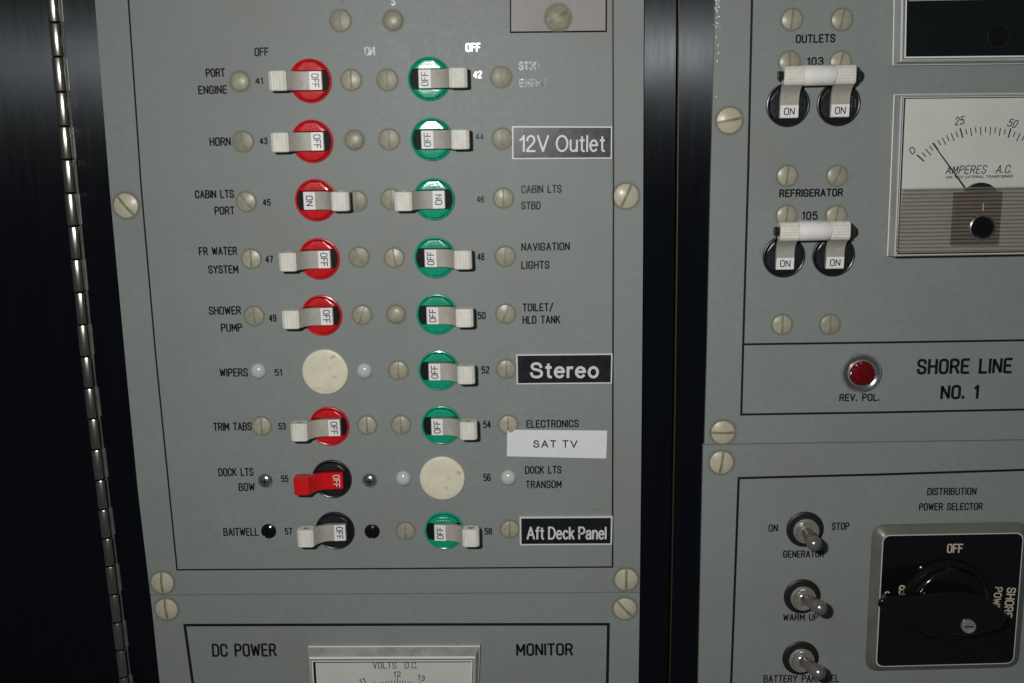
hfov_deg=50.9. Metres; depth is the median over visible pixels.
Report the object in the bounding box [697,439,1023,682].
selector panel
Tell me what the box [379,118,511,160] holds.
circuit breaker
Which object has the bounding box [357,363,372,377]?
plug button
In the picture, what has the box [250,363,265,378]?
plug button
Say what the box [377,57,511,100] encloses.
circuit breaker
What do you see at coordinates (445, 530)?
circuit breaker
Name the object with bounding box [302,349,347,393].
blanking cap
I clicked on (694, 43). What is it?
door frame
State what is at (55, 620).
cabinet side
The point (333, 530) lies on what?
circuit breaker
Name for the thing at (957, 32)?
display meter
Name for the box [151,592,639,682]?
monitor panel
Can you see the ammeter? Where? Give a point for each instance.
(956, 176)
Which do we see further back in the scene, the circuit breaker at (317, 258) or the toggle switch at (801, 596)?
the toggle switch at (801, 596)
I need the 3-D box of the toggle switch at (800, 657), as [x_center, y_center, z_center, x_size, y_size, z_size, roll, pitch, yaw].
[0.116,0.129,0.425,0.015,0.015,0.018,-1,12,1]
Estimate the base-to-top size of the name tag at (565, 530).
0.012 m
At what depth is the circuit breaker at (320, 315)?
0.41 m
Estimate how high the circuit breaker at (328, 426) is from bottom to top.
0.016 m
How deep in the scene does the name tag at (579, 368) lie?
0.41 m
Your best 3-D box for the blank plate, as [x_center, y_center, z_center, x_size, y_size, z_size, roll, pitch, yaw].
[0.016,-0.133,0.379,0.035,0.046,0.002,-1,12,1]
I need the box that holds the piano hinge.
[46,0,132,682]
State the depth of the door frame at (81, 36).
0.41 m
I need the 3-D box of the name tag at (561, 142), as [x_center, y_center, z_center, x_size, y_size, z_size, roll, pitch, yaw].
[0.018,-0.073,0.393,0.037,0.012,0.001,-1,12,1]
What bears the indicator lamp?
attached to the shore panel at (940, 339)
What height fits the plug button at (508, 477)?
0.006 m
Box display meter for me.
[891,0,1023,65]
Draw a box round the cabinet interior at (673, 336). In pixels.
[57,22,675,677]
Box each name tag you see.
[512,126,611,158]
[516,353,612,384]
[520,516,612,544]
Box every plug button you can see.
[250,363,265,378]
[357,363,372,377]
[396,471,410,485]
[501,470,515,484]
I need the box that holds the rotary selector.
[865,522,1023,670]
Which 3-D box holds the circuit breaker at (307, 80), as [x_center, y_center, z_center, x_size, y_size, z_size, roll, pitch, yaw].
[-0.079,-0.094,0.386,0.049,0.016,0.009,-1,12,1]
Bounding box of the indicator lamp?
[841,353,881,391]
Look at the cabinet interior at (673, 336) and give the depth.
0.42 m
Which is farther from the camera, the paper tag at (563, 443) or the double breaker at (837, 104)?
the paper tag at (563, 443)
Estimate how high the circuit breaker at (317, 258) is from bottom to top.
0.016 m
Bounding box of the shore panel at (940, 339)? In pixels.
[704,0,1023,444]
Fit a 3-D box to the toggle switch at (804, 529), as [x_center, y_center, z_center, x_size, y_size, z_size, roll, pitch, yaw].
[0.115,0.075,0.413,0.015,0.015,0.018,-1,12,1]
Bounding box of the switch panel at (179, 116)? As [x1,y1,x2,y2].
[95,0,643,594]
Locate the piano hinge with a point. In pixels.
(60, 65)
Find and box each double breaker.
[762,205,854,333]
[766,51,860,185]
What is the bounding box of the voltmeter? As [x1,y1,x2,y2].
[308,643,479,682]
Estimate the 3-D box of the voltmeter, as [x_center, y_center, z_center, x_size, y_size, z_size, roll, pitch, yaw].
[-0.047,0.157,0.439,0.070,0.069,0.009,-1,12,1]
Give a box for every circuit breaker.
[230,59,360,102]
[233,120,363,162]
[237,179,366,220]
[242,238,368,279]
[244,295,371,335]
[252,406,375,445]
[258,460,377,497]
[261,512,379,548]
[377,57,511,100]
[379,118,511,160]
[381,178,512,220]
[385,236,514,277]
[387,294,514,334]
[389,350,515,389]
[392,405,517,444]
[397,512,518,548]
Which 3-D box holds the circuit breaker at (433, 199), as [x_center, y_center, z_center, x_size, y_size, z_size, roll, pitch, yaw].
[-0.024,-0.052,0.394,0.050,0.016,0.009,-1,12,1]
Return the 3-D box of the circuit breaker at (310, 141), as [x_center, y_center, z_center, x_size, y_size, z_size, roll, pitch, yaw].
[-0.079,-0.072,0.391,0.050,0.016,0.009,-1,12,1]
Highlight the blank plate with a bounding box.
[510,0,606,32]
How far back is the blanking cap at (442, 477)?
0.42 m
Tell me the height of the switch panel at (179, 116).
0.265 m
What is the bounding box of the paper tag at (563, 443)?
[507,430,606,457]
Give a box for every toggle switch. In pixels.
[782,641,825,679]
[784,579,827,614]
[786,512,823,550]
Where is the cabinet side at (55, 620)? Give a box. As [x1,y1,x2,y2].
[0,0,118,682]
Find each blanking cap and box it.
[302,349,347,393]
[420,456,464,499]
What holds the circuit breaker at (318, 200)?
attached to the switch panel at (179, 116)
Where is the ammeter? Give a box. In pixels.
[885,93,1023,255]
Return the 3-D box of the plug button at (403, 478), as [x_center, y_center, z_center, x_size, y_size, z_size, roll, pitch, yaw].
[-0.043,0.054,0.420,0.006,0.006,0.002,-1,12,1]
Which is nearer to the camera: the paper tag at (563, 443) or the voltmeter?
the paper tag at (563, 443)
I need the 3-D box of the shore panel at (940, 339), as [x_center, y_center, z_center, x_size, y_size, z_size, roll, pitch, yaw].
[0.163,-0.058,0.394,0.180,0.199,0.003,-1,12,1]
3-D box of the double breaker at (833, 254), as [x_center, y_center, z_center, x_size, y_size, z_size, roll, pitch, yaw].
[0.110,-0.025,0.396,0.034,0.050,0.010,-1,12,1]
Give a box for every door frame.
[59,0,675,682]
[667,0,713,682]
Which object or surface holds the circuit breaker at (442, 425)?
attached to the switch panel at (179, 116)
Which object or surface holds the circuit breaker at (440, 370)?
attached to the switch panel at (179, 116)
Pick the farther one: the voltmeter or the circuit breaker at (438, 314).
the voltmeter
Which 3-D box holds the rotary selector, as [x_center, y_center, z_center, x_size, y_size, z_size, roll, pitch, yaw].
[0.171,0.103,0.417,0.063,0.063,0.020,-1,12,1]
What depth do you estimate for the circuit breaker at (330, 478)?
0.42 m
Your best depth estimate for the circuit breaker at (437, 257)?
0.40 m

